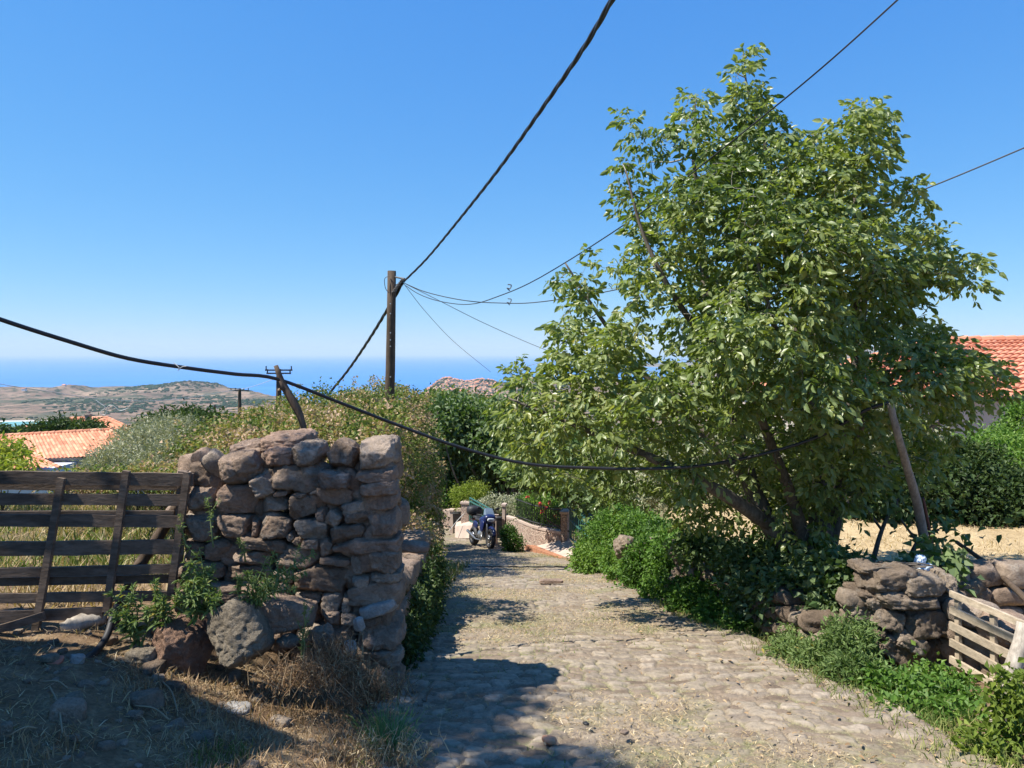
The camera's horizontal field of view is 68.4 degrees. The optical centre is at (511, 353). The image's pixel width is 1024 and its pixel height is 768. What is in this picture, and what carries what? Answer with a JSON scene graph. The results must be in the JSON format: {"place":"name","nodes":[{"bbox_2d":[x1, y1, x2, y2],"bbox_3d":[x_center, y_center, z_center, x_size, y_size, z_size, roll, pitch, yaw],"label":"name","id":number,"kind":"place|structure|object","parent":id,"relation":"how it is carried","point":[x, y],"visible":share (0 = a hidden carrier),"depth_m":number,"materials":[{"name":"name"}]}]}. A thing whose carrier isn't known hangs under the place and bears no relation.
{"place":"outdoors","nodes":[
{"label":"outdoors","id":0,"kind":"place"},
{"bbox_2d":[0,354,780,402],"bbox_3d":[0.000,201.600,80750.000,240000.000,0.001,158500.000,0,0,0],"label":"sea","id":1,"kind":"structure","parent":0,"point":[421,371],"depth_m":9451.97,"materials":[{"name":"liquid"}]},
{"bbox_2d":[0,356,849,438],"bbox_3d":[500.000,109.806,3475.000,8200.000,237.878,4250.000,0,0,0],"label":"hills","id":2,"kind":"structure","parent":0,"point":[12,398],"depth_m":3091.60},
{"bbox_2d":[0,378,564,420],"bbox_3d":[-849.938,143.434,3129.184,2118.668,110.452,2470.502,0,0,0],"label":"hill scrub","id":3,"kind":"object","parent":2,"relation":"on","point":[87,401],"visible":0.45,"depth_m":2926.60,"materials":[{"name":"green"}]},
{"bbox_2d":[423,376,497,397],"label":"hilltop town","id":4,"kind":"object","parent":2,"relation":"on","point":[468,381],"visible":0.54,"depth_m":2887.72,"materials":[{"name":"stone"}]},
{"bbox_2d":[0,440,1023,767],"bbox_3d":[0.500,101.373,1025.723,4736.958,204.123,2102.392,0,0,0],"label":"ground","id":5,"kind":"structure","parent":0,"point":[96,714],"depth_m":4.08,"materials":[{"name":"soil"}]},
{"bbox_2d":[0,720,12,740],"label":"loose stone","id":6,"kind":"object","parent":5,"relation":"on","point":[6,727],"visible":0.88,"depth_m":3.34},
{"bbox_2d":[0,429,47,510],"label":"young tree","id":7,"kind":"object","parent":5,"relation":"on","point":[15,455],"visible":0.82,"depth_m":10.93,"materials":[{"name":"green plant"}]},
{"bbox_2d":[0,415,50,433],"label":"tree row","id":8,"kind":"object","parent":5,"relation":"on","point":[8,428],"visible":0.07,"depth_m":69.38,"materials":[{"name":"green plant"}]},
{"bbox_2d":[39,653,59,662],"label":"loose stone","id":9,"kind":"object","parent":5,"relation":"on","point":[49,658],"visible":0.99,"depth_m":4.18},
{"bbox_2d":[19,411,84,432],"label":"pine tree","id":10,"kind":"object","parent":5,"relation":"on","point":[56,423],"visible":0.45,"depth_m":48.17,"materials":[{"name":"green plant"}]},
{"bbox_2d":[48,697,86,723],"bbox_3d":[-2.143,1.733,3.635,0.167,0.143,0.147,0,0,-25],"label":"loose stone","id":11,"kind":"object","parent":5,"relation":"on","point":[68,708],"visible":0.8,"depth_m":3.59,"materials":[{"name":"stone"}]},
{"bbox_2d":[0,411,138,492],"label":"house","id":12,"kind":"structure","parent":5,"relation":"on","point":[56,449],"depth_m":42.91,"materials":[{"name":"tile"}]},
{"bbox_2d":[69,653,85,663],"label":"loose stone","id":13,"kind":"object","parent":5,"relation":"on","point":[77,658],"visible":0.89,"depth_m":4.28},
{"bbox_2d":[59,612,106,631],"bbox_3d":[-2.809,1.772,4.942,0.272,0.148,0.129,0,0,-18],"label":"pale loose stone","id":14,"kind":"object","parent":5,"relation":"on","point":[81,621],"visible":0.79,"depth_m":4.92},
{"bbox_2d":[62,412,113,429],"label":"pine tree","id":15,"kind":"object","parent":5,"relation":"on","point":[80,423],"visible":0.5,"depth_m":48.05,"materials":[{"name":"green plant"}]},
{"bbox_2d":[0,470,193,632],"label":"wooden gate","id":16,"kind":"structure","parent":5,"relation":"on","point":[112,573],"depth_m":4.95,"materials":[{"name":"brown wood"}]},
{"bbox_2d":[86,604,120,657],"bbox_3d":[-2.514,1.696,4.514,0.144,0.245,0.505,0,0,17],"label":"rubber hose","id":17,"kind":"object","parent":5,"relation":"on","point":[98,648],"visible":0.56,"depth_m":4.59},
{"bbox_2d":[103,581,154,648],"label":"weed","id":18,"kind":"object","parent":5,"relation":"on","point":[129,626],"visible":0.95,"depth_m":4.56,"materials":[{"name":"green plant"}]},
{"bbox_2d":[31,442,227,536],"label":"weeds","id":19,"kind":"object","parent":5,"relation":"on","point":[161,468],"visible":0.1,"depth_m":8.56,"materials":[{"name":"green plant"}]},
{"bbox_2d":[124,644,156,665],"bbox_3d":[-2.205,1.802,4.497,0.212,0.117,0.169,0,0,0],"label":"loose stone","id":20,"kind":"object","parent":5,"relation":"on","point":[145,653],"visible":0.71,"depth_m":4.43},
{"bbox_2d":[105,506,175,628],"bbox_3d":[-2.505,1.451,5.122,0.509,0.888,0.120,0,0,-27],"label":"prop pole","id":21,"kind":"object","parent":5,"relation":"on","point":[160,533],"visible":0.19,"depth_m":5.11,"materials":[{"name":"brown wood"}]},
{"bbox_2d":[63,408,221,509],"bbox_3d":[-5.872,1.837,12.406,2.531,1.747,6.083,0,0,-27],"label":"olive bush","id":22,"kind":"object","parent":5,"relation":"on","point":[142,440],"visible":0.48,"depth_m":11.72,"materials":[{"name":"green plant"}]},
{"bbox_2d":[127,687,164,710],"bbox_3d":[-1.905,1.817,3.929,0.143,0.123,0.172,0,0,43],"label":"loose stone","id":23,"kind":"object","parent":5,"relation":"on","point":[149,696],"visible":0.71,"depth_m":3.90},
{"bbox_2d":[139,658,166,674],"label":"loose stone","id":24,"kind":"object","parent":5,"relation":"on","point":[155,663],"visible":0.84,"depth_m":4.38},
{"bbox_2d":[164,680,186,692],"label":"loose stone","id":25,"kind":"object","parent":5,"relation":"on","point":[178,685],"visible":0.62,"depth_m":4.25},
{"bbox_2d":[129,397,234,493],"bbox_3d":[-8.419,2.554,19.387,2.484,2.776,6.253,0,0,-29],"label":"tree","id":26,"kind":"object","parent":5,"relation":"on","point":[198,411],"visible":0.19,"depth_m":18.85,"materials":[{"name":"green plant"}]},
{"bbox_2d":[151,614,213,676],"bbox_3d":[-2.017,1.785,4.618,0.380,0.365,0.395,0,0,-21],"label":"boulder","id":27,"kind":"object","parent":5,"relation":"on","point":[177,641],"visible":0.67,"depth_m":4.49,"materials":[{"name":"red stone"}]},
{"bbox_2d":[143,577,175,631],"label":"weed","id":28,"kind":"object","parent":27,"relation":"on","point":[161,607],"visible":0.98,"depth_m":4.51,"materials":[{"name":"green plant"}]},
{"bbox_2d":[169,544,223,625],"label":"weed","id":29,"kind":"object","parent":27,"relation":"on","point":[196,594],"visible":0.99,"depth_m":4.50,"materials":[{"name":"green plant"}]},
{"bbox_2d":[190,729,214,741],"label":"loose stone","id":30,"kind":"object","parent":5,"relation":"on","point":[209,734],"visible":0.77,"depth_m":3.70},
{"bbox_2d":[0,660,419,767],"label":"dry grass","id":31,"kind":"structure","parent":5,"relation":"on","point":[274,712],"depth_m":3.94,"materials":[{"name":"plant"}]},
{"bbox_2d":[0,621,429,767],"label":"straw","id":32,"kind":"object","parent":5,"relation":"on","point":[96,729],"visible":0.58,"depth_m":3.84,"materials":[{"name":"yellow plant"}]},
{"bbox_2d":[173,733,258,767],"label":"grass","id":33,"kind":"structure","parent":5,"relation":"on","point":[221,755],"depth_m":3.56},
{"bbox_2d":[0,617,435,767],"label":"gravel","id":34,"kind":"structure","parent":5,"relation":"on","point":[106,745],"depth_m":3.99,"materials":[{"name":"gravel"}]},
{"bbox_2d":[223,701,251,714],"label":"loose stone","id":35,"kind":"object","parent":5,"relation":"on","point":[235,705],"visible":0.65,"depth_m":4.16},
{"bbox_2d":[0,491,475,608],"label":"field grass","id":36,"kind":"structure","parent":5,"relation":"on","point":[51,588],"depth_m":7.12,"materials":[{"name":"plant"}]},
{"bbox_2d":[206,595,274,668],"bbox_3d":[-1.629,1.668,4.501,0.392,0.425,0.362,0,0,0],"label":"boulder","id":37,"kind":"object","parent":5,"relation":"on","point":[238,631],"visible":0.93,"depth_m":4.38,"materials":[{"name":"stone"}]},
{"bbox_2d":[229,543,316,608],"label":"weed","id":38,"kind":"object","parent":37,"relation":"on","point":[269,585],"visible":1,"depth_m":4.50,"materials":[{"name":"green plant"}]},
{"bbox_2d":[265,366,292,406],"bbox_3d":[-7.389,1.799,23.988,0.860,2.799,0.265,0,0,0],"label":"utility pole","id":39,"kind":"object","parent":5,"relation":"on","point":[278,393],"visible":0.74,"depth_m":23.87,"materials":[{"name":"brown wood"}]},
{"bbox_2d":[270,714,291,727],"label":"loose stone","id":40,"kind":"object","parent":5,"relation":"on","point":[285,720],"visible":0.93,"depth_m":4.08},
{"bbox_2d":[276,633,299,648],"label":"loose stone","id":41,"kind":"object","parent":5,"relation":"on","point":[287,641],"visible":0.99,"depth_m":4.52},
{"bbox_2d":[166,428,410,703],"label":"stone wall","id":42,"kind":"structure","parent":5,"relation":"on","point":[345,515],"depth_m":4.92,"materials":[{"name":"stone"}]},
{"bbox_2d":[175,497,249,561],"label":"weed","id":43,"kind":"object","parent":42,"relation":"attached to","point":[211,526],"visible":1,"depth_m":4.82,"materials":[{"name":"green plant"}]},
{"bbox_2d":[353,616,364,631],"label":"loose stone","id":44,"kind":"object","parent":42,"relation":"in","point":[358,623],"visible":0.97,"depth_m":4.58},
{"bbox_2d":[261,593,317,633],"bbox_3d":[-1.441,1.625,4.718,0.413,0.229,0.318,0,0,0],"label":"boulder","id":45,"kind":"object","parent":5,"relation":"on","point":[282,613],"visible":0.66,"depth_m":4.59,"materials":[{"name":"stone"}]},
{"bbox_2d":[274,365,306,428],"bbox_3d":[-1.668,0.432,5.718,0.278,0.691,0.069,0,0,-4],"label":"leaning stick","id":46,"kind":"object","parent":5,"relation":"on","point":[291,398],"visible":0.83,"depth_m":5.70,"materials":[{"name":"brown wood"}]},
{"bbox_2d":[0,317,888,469],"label":"service cable","id":47,"kind":"object","parent":46,"relation":"attached to","point":[62,339],"visible":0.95,"depth_m":6.09,"materials":[{"name":"rubber"}]},
{"bbox_2d":[152,374,441,522],"bbox_3d":[-3.118,2.164,13.242,4.172,3.589,12.534,0,0,0],"label":"bramble thicket","id":48,"kind":"object","parent":5,"relation":"on","point":[326,422],"visible":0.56,"depth_m":12.16,"materials":[{"name":"green plant"}]},
{"bbox_2d":[245,636,358,709],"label":"dry weeds","id":49,"kind":"object","parent":5,"relation":"on","point":[287,677],"visible":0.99,"depth_m":4.22,"materials":[{"name":"plant"}]},
{"bbox_2d":[295,600,313,661],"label":"dry weed","id":50,"kind":"object","parent":49,"relation":"on","point":[302,642],"visible":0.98,"depth_m":4.35,"materials":[{"name":"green plant"}]},
{"bbox_2d":[312,623,335,649],"bbox_3d":[-1.149,1.730,4.603,0.142,0.153,0.125,0,0,0],"label":"loose stone","id":51,"kind":"object","parent":5,"relation":"on","point":[318,630],"visible":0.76,"depth_m":4.55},
{"bbox_2d":[287,624,395,703],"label":"dry weeds","id":52,"kind":"object","parent":5,"relation":"on","point":[328,651],"visible":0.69,"depth_m":4.45,"materials":[{"name":"plant"}]},
{"bbox_2d":[316,653,438,720],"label":"dry weeds","id":53,"kind":"object","parent":5,"relation":"on","point":[368,686],"visible":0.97,"depth_m":4.27,"materials":[{"name":"plant"}]},
{"bbox_2d":[345,693,430,761],"bbox_3d":[-0.644,1.990,3.938,0.479,0.352,0.453,0,0,-28],"label":"fennel","id":54,"kind":"object","parent":5,"relation":"on","point":[382,725],"visible":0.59,"depth_m":3.89,"materials":[{"name":"plant"}]},
{"bbox_2d":[384,270,404,405],"bbox_3d":[-2.198,1.276,13.947,0.501,5.618,0.225,0,0,25],"label":"utility pole","id":55,"kind":"object","parent":5,"relation":"on","point":[392,287],"visible":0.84,"depth_m":13.93,"materials":[{"name":"brown wood"}]},
{"bbox_2d":[330,282,403,391],"bbox_3d":[-3.369,-0.127,16.951,0.197,2.394,6.794,0,0,-24],"label":"power cable","id":56,"kind":"object","parent":55,"relation":"attached to","point":[367,341],"visible":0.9,"depth_m":16.69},
{"bbox_2d":[403,0,614,281],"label":"power cable","id":57,"kind":"object","parent":55,"relation":"attached to","point":[598,23],"visible":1,"depth_m":6.56,"materials":[{"name":"rubber"}]},
{"bbox_2d":[404,0,897,304],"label":"overhead wire","id":58,"kind":"object","parent":55,"relation":"attached to","point":[857,36],"visible":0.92,"depth_m":6.37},
{"bbox_2d":[404,147,1023,303],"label":"overhead wire","id":59,"kind":"object","parent":55,"relation":"attached to","point":[743,251],"visible":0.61,"depth_m":8.28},
{"bbox_2d":[316,708,486,767],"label":"dry weeds","id":60,"kind":"object","parent":5,"relation":"on","point":[366,749],"visible":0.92,"depth_m":3.69,"materials":[{"name":"brown plant"}]},
{"bbox_2d":[399,529,431,659],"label":"retaining wall","id":61,"kind":"structure","parent":5,"relation":"on","point":[415,545],"depth_m":6.70,"materials":[{"name":"stone"}]},
{"bbox_2d":[401,407,453,543],"bbox_3d":[-2.484,3.950,22.108,1.766,4.972,7.042,0,0,0],"label":"hedge","id":62,"kind":"object","parent":5,"relation":"on","point":[437,512],"visible":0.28,"depth_m":20.28,"materials":[{"name":"green plant"}]},
{"bbox_2d":[401,509,454,586],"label":"dry shrub","id":63,"kind":"object","parent":5,"relation":"on","point":[436,543],"visible":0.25,"depth_m":8.62,"materials":[{"name":"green plant"}]},
{"bbox_2d":[401,548,455,670],"bbox_3d":[-0.867,2.456,7.350,0.553,1.160,4.035,0,0,-3],"label":"ground ivy","id":64,"kind":"object","parent":5,"relation":"on","point":[422,619],"visible":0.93,"depth_m":6.39,"materials":[{"name":"green plant"}]},
{"bbox_2d":[440,459,470,508],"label":"ivy","id":65,"kind":"object","parent":5,"relation":"on","point":[449,485],"visible":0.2,"depth_m":31.31,"materials":[{"name":"green plant"}]},
{"bbox_2d":[415,382,503,504],"bbox_3d":[-2.486,4.582,38.138,7.591,6.460,9.445,0,0,0],"label":"tree","id":66,"kind":"object","parent":5,"relation":"on","point":[432,391],"visible":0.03,"depth_m":37.13,"materials":[{"name":"green plant"}]},
{"bbox_2d":[460,500,472,522],"bbox_3d":[-1.673,6.209,27.710,0.345,1.558,0.480,0,0,14],"label":"gate post","id":67,"kind":"object","parent":5,"relation":"on","point":[465,516],"visible":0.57,"depth_m":27.51,"materials":[{"name":"stone"}]},
{"bbox_2d":[419,386,589,521],"bbox_3d":[-0.577,4.259,32.481,9.404,6.086,6.972,0,0,30],"label":"fig tree","id":68,"kind":"object","parent":5,"relation":"on","point":[462,419],"visible":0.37,"depth_m":30.73,"materials":[{"name":"green plant"}]},
{"bbox_2d":[498,519,527,551],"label":"bush","id":69,"kind":"object","parent":5,"relation":"on","point":[508,544],"visible":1,"depth_m":22.65,"materials":[{"name":"green plant"}]},
{"bbox_2d":[506,515,560,547],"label":"garden wall","id":70,"kind":"structure","parent":5,"relation":"on","point":[533,534],"depth_m":23.54,"materials":[{"name":"stone"}]},
{"bbox_2d":[516,497,561,529],"bbox_3d":[0.773,5.005,23.585,0.163,0.796,2.604,0,0,-32],"label":"iron fence","id":71,"kind":"object","parent":70,"relation":"on","point":[534,505],"visible":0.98,"depth_m":23.55,"materials":[{"name":"black metal"}]},
{"bbox_2d":[512,489,574,528],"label":"rose bush","id":72,"kind":"object","parent":5,"relation":"on","point":[530,498],"visible":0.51,"depth_m":24.17,"materials":[{"name":"green plant"}]},
{"bbox_2d":[525,545,566,558],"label":"kerb","id":73,"kind":"structure","parent":5,"relation":"on","point":[534,548],"depth_m":21.84,"materials":[{"name":"orange brick"}]},
{"bbox_2d":[560,508,568,542],"bbox_3d":[1.581,5.415,22.410,0.248,1.504,0.480,0,0,14],"label":"gate post","id":74,"kind":"object","parent":5,"relation":"on","point":[564,513],"visible":0.68,"depth_m":22.22,"materials":[{"name":"stone"}]},
{"bbox_2d":[492,417,660,533],"bbox_3d":[2.066,3.676,20.924,3.828,4.342,6.853,0,0,-39],"label":"fig tree","id":75,"kind":"object","parent":5,"relation":"on","point":[584,503],"visible":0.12,"depth_m":20.40,"materials":[{"name":"green plant"}]},
{"bbox_2d":[569,504,589,542],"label":"iron gate","id":76,"kind":"structure","parent":5,"relation":"on","point":[571,522],"depth_m":21.42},
{"bbox_2d":[563,501,664,584],"bbox_3d":[1.746,3.265,12.938,1.656,1.631,4.695,0,0,0],"label":"verge bush","id":77,"kind":"object","parent":5,"relation":"on","point":[593,552],"visible":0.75,"depth_m":13.42,"materials":[{"name":"green plant"}]},
{"bbox_2d":[607,513,685,598],"bbox_3d":[1.916,2.804,10.373,1.201,1.109,2.823,0,0,9],"label":"verge bush","id":78,"kind":"object","parent":5,"relation":"on","point":[645,572],"visible":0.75,"depth_m":10.06,"materials":[{"name":"green plant"}]},
{"bbox_2d":[655,569,760,637],"bbox_3d":[2.023,2.662,7.921,0.866,0.684,2.400,0,0,0],"label":"verge bush","id":79,"kind":"object","parent":5,"relation":"on","point":[697,596],"visible":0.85,"depth_m":7.91,"materials":[{"name":"green plant"}]},
{"bbox_2d":[613,534,838,643],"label":"retaining wall","id":80,"kind":"structure","parent":5,"relation":"on","point":[807,620],"depth_m":6.51,"materials":[{"name":"stone"}]},
{"bbox_2d":[482,42,1023,569],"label":"walnut tree","id":81,"kind":"object","parent":5,"relation":"on","point":[816,336],"visible":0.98,"depth_m":6.83,"materials":[{"name":"green plant"}]},
{"bbox_2d":[662,525,889,635],"bbox_3d":[2.563,2.097,7.423,1.451,1.101,3.207,0,0,-8],"label":"vine","id":82,"kind":"object","parent":5,"relation":"on","point":[756,575],"visible":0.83,"depth_m":6.97,"materials":[{"name":"green plant"}]},
{"bbox_2d":[623,396,951,514],"bbox_3d":[5.157,2.212,15.036,6.341,3.014,2.546,0,0,28],"label":"tree","id":83,"kind":"object","parent":5,"relation":"on","point":[653,501],"visible":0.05,"depth_m":15.48,"materials":[{"name":"green plant"}]},
{"bbox_2d":[757,605,907,690],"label":"nettles","id":84,"kind":"object","parent":5,"relation":"on","point":[836,647],"visible":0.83,"depth_m":5.44,"materials":[{"name":"green plant"}]},
{"bbox_2d":[649,596,1023,767],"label":"verge grass","id":85,"kind":"structure","parent":5,"relation":"on","point":[951,734],"depth_m":4.36,"materials":[{"name":"plant"}]},
{"bbox_2d":[668,511,1023,606],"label":"stubble","id":86,"kind":"object","parent":5,"relation":"on","point":[902,538],"visible":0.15,"depth_m":10.80,"materials":[{"name":"plant"}]},
{"bbox_2d":[743,335,1023,465],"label":"house","id":87,"kind":"structure","parent":5,"relation":"on","point":[1010,347],"depth_m":24.27,"materials":[{"name":"tile"}]},
{"bbox_2d":[844,467,965,562],"bbox_3d":[3.687,1.658,7.146,1.134,1.167,0.598,0,0,0],"label":"sapling","id":88,"kind":"object","parent":5,"relation":"on","point":[888,512],"visible":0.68,"depth_m":7.02,"materials":[{"name":"green plant"}]},
{"bbox_2d":[887,403,928,551],"bbox_3d":[3.390,1.319,6.403,0.092,1.868,1.055,0,0,44],"label":"prop pole","id":89,"kind":"object","parent":5,"relation":"on","point":[918,509],"visible":0.73,"depth_m":6.31,"materials":[{"name":"wood"}]},
{"bbox_2d":[848,639,989,739],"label":"weeds","id":90,"kind":"object","parent":5,"relation":"on","point":[917,682],"visible":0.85,"depth_m":4.76,"materials":[{"name":"green plant"}]},
{"bbox_2d":[831,425,1023,529],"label":"thicket","id":91,"kind":"object","parent":5,"relation":"on","point":[994,487],"visible":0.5,"depth_m":12.58,"materials":[{"name":"green plant"}]},
{"bbox_2d":[835,558,1023,677],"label":"stone wall","id":92,"kind":"structure","parent":5,"relation":"on","point":[902,602],"depth_m":5.57,"materials":[{"name":"stone"}]},
{"bbox_2d":[868,562,936,570],"bbox_3d":[2.996,1.659,5.794,0.656,0.141,0.353,0,0,0],"label":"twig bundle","id":93,"kind":"object","parent":92,"relation":"on","point":[914,565],"visible":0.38,"depth_m":5.72,"materials":[{"name":"plant"}]},
{"bbox_2d":[913,554,932,570],"bbox_3d":[3.185,1.642,5.851,0.157,0.164,0.113,0,0,0],"label":"plastic bag","id":94,"kind":"object","parent":92,"relation":"on","point":[918,558],"visible":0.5,"depth_m":5.82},
{"bbox_2d":[895,531,984,597],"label":"vine","id":95,"kind":"object","parent":92,"relation":"on","point":[952,561],"visible":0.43,"depth_m":5.99,"materials":[{"name":"green plant"}]},
{"bbox_2d":[949,590,1023,685],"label":"wooden gate","id":96,"kind":"structure","parent":92,"relation":"attached to","point":[990,626],"depth_m":5.20,"materials":[{"name":"brown wood"}]},
{"bbox_2d":[955,540,1023,600],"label":"pole","id":97,"kind":"object","parent":92,"relation":"on","point":[1019,592],"visible":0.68,"depth_m":5.95,"materials":[{"name":"brown wood"}]},
{"bbox_2d":[858,497,1013,551],"bbox_3d":[3.979,1.792,7.113,1.197,0.904,0.756,0,0,0],"label":"sapling","id":98,"kind":"object","parent":5,"relation":"on","point":[947,526],"visible":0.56,"depth_m":7.05,"materials":[{"name":"green plant"}]},
{"bbox_2d":[949,653,1023,767],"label":"weeds","id":99,"kind":"object","parent":5,"relation":"on","point":[998,726],"visible":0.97,"depth_m":3.87,"materials":[{"name":"green plant"}]},
{"bbox_2d":[951,386,1023,468],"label":"tree","id":100,"kind":"object","parent":5,"relation":"on","point":[1008,434],"visible":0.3,"depth_m":15.43,"materials":[{"name":"green plant"}]},
{"bbox_2d":[989,621,1023,721],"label":"driftwood post","id":101,"kind":"object","parent":5,"relation":"on","point":[1016,650],"visible":0.23,"depth_m":4.30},
{"bbox_2d":[0,0,1023,353],"label":"sky","id":102,"kind":"structure","parent":0,"point":[177,176],"materials":[{"name":"blue"}]},
{"bbox_2d":[538,538,573,556],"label":"driveway","id":103,"kind":"structure","parent":0,"point":[559,547],"depth_m":21.71,"materials":[{"name":"beige concrete"}]},
{"bbox_2d":[350,526,1001,767],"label":"road","id":104,"kind":"structure","parent":0,"point":[505,728],"depth_m":4.86,"materials":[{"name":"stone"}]},
{"bbox_2d":[455,521,472,537],"bbox_3d":[-1.731,6.372,27.500,0.673,0.599,2.200,0,0,0],"label":"door step","id":105,"kind":"object","parent":104,"relation":"on","point":[460,530],"depth_m":27.03,"materials":[{"name":"white concrete"}]},
{"bbox_2d":[447,477,491,520],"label":"shrub","id":106,"kind":"object","parent":104,"relation":"on","point":[458,495],"visible":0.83,"depth_m":28.18,"materials":[{"name":"green plant"}]},
{"bbox_2d":[466,505,499,548],"bbox_3d":[-0.928,5.638,24.514,0.786,1.465,2.265,0,0,-30],"label":"motorcycle","id":107,"kind":"object","parent":104,"relation":"on","point":[487,519],"visible":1,"depth_m":24.15,"materials":[{"name":"metal"}]},
{"bbox_2d":[477,491,537,517],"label":"hedge","id":108,"kind":"object","parent":104,"relation":"on","point":[510,509],"visible":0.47,"depth_m":26.61,"materials":[{"name":"green plant"}]},
{"bbox_2d":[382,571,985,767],"bbox_3d":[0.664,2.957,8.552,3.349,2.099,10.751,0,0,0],"label":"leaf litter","id":109,"kind":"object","parent":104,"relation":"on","point":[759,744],"visible":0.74,"depth_m":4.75,"materials":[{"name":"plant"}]},
{"bbox_2d":[363,552,1015,767],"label":"lane straw","id":110,"kind":"object","parent":104,"relation":"on","point":[633,734],"visible":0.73,"depth_m":4.53,"materials":[{"name":"beige plant"}]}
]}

